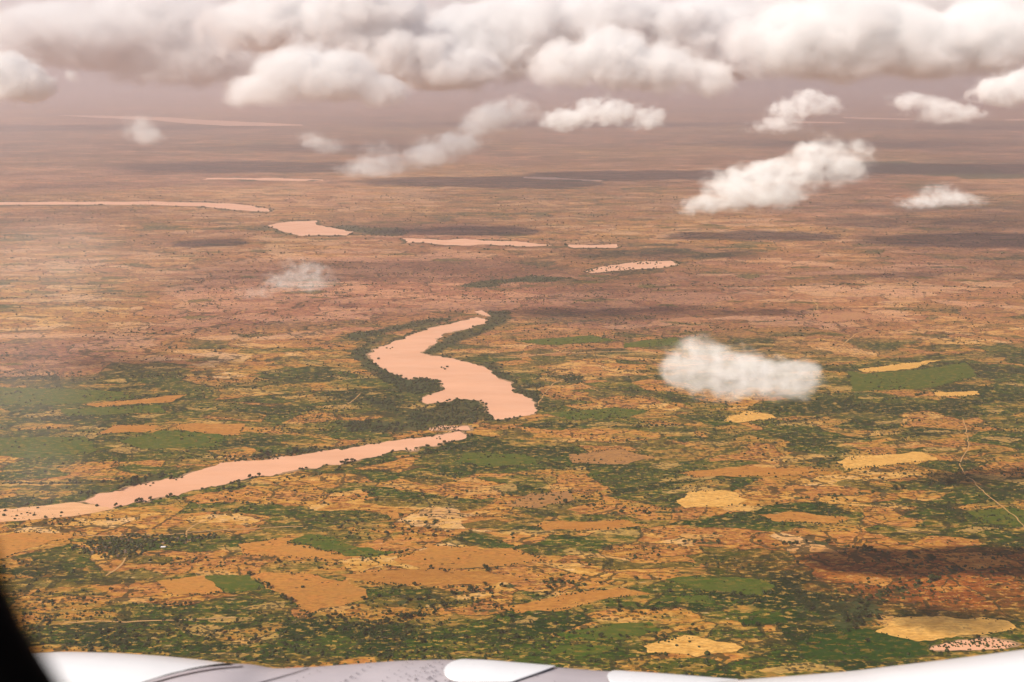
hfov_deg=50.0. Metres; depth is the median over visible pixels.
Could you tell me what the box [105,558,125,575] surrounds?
path
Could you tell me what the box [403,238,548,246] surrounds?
pond
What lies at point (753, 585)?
field
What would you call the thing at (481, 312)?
pond
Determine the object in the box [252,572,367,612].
field
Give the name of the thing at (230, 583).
field
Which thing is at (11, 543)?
field
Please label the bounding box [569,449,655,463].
field
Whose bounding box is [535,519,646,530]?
field
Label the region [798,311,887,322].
field
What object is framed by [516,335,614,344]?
field
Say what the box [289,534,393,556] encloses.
field
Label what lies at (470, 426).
riverbank
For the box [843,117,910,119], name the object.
pond
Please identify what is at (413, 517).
field
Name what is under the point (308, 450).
savanna bush
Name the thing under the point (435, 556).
field
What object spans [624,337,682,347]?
field
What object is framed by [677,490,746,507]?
field
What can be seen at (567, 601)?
field
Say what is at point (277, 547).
field
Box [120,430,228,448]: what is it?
field
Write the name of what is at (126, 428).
field
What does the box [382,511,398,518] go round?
field
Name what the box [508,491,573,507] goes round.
field
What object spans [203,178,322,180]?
pond
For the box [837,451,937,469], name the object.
field
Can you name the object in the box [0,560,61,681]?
window frame
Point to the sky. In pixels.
(45, 44)
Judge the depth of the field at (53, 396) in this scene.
5248.20 m
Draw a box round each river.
[0,201,269,211]
[60,115,302,125]
[83,431,466,507]
[368,317,536,419]
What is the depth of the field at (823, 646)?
2958.16 m
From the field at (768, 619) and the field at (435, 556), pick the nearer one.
the field at (768, 619)
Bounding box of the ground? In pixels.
[0,90,1023,679]
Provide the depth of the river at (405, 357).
5668.04 m
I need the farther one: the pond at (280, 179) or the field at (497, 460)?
the pond at (280, 179)
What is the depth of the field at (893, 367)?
5765.96 m
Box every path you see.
[63,617,234,622]
[76,526,302,535]
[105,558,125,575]
[506,351,665,357]
[538,376,570,405]
[959,419,1023,525]
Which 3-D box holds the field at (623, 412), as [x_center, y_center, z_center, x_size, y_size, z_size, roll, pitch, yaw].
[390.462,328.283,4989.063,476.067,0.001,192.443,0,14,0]
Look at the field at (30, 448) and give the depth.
4544.49 m
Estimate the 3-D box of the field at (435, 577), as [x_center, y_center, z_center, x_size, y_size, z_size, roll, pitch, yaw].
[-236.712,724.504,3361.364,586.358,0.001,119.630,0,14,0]
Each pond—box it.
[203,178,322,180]
[268,220,351,235]
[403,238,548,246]
[428,425,469,430]
[475,310,489,315]
[521,176,602,180]
[568,244,617,247]
[586,261,676,272]
[792,121,845,122]
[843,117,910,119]
[930,638,1015,649]
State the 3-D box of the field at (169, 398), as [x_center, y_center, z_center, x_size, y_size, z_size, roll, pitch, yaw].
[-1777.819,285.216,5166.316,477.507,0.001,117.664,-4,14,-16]
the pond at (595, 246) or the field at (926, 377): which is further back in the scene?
the pond at (595, 246)
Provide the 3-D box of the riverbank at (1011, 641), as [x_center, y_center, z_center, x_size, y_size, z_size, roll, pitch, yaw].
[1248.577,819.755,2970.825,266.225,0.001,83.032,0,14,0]
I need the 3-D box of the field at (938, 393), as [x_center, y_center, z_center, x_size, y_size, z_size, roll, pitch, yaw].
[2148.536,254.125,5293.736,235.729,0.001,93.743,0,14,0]
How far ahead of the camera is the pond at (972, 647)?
2962.26 m
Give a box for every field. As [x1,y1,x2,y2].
[0,387,136,404]
[0,436,95,458]
[0,532,79,558]
[61,404,165,415]
[84,394,185,406]
[98,425,157,433]
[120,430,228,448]
[157,575,222,594]
[177,423,244,434]
[205,575,264,591]
[238,538,343,558]
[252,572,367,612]
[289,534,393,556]
[342,569,527,585]
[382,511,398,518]
[394,545,545,568]
[404,515,427,521]
[457,452,538,466]
[492,587,649,612]
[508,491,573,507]
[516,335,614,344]
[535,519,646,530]
[546,407,647,419]
[546,643,620,656]
[557,621,660,640]
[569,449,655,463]
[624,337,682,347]
[644,635,742,656]
[666,576,774,595]
[671,595,712,602]
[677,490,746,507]
[681,466,828,476]
[724,411,775,422]
[738,616,786,624]
[758,512,847,523]
[796,628,929,660]
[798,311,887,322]
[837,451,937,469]
[848,362,976,391]
[858,359,941,371]
[876,616,1015,640]
[935,391,978,395]
[968,507,1023,525]
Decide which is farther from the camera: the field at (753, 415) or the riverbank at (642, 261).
the riverbank at (642, 261)
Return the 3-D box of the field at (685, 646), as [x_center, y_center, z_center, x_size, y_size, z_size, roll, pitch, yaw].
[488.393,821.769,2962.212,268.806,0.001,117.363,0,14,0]
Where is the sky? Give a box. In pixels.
[0,0,1023,89]
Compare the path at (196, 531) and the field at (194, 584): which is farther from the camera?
the path at (196, 531)
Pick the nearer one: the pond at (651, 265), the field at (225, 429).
the field at (225, 429)
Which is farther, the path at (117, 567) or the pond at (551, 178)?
the pond at (551, 178)
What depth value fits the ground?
6280.87 m
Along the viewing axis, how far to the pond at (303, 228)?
10856.23 m
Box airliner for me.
[0,560,1023,681]
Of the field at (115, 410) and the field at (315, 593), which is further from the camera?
the field at (115, 410)
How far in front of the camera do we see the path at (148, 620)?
3097.26 m
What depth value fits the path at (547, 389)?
5353.82 m
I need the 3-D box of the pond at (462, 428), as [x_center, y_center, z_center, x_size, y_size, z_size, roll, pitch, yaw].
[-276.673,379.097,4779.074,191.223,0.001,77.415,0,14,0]
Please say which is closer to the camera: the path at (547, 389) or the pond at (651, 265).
the path at (547, 389)
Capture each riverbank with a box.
[77,430,466,506]
[365,317,537,419]
[435,425,472,430]
[590,261,678,272]
[929,636,1021,651]
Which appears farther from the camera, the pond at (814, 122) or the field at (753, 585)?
the pond at (814, 122)
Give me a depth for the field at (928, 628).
3059.07 m
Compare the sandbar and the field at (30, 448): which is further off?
the field at (30, 448)
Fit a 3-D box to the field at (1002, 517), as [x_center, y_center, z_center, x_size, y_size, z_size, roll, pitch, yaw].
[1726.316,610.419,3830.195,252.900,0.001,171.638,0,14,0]
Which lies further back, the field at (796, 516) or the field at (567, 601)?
the field at (796, 516)
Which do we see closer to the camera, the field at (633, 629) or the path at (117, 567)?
the field at (633, 629)
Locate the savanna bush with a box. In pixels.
[0,194,1023,675]
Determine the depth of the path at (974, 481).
4188.72 m
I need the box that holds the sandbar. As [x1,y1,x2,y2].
[0,502,114,521]
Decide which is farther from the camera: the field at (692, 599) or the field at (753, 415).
the field at (753, 415)
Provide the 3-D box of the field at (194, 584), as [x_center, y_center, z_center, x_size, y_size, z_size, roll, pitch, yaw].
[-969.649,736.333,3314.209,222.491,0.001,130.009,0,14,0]
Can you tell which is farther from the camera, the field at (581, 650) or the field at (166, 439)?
the field at (166, 439)
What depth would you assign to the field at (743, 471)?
4258.54 m
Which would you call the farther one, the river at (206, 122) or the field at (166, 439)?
the river at (206, 122)

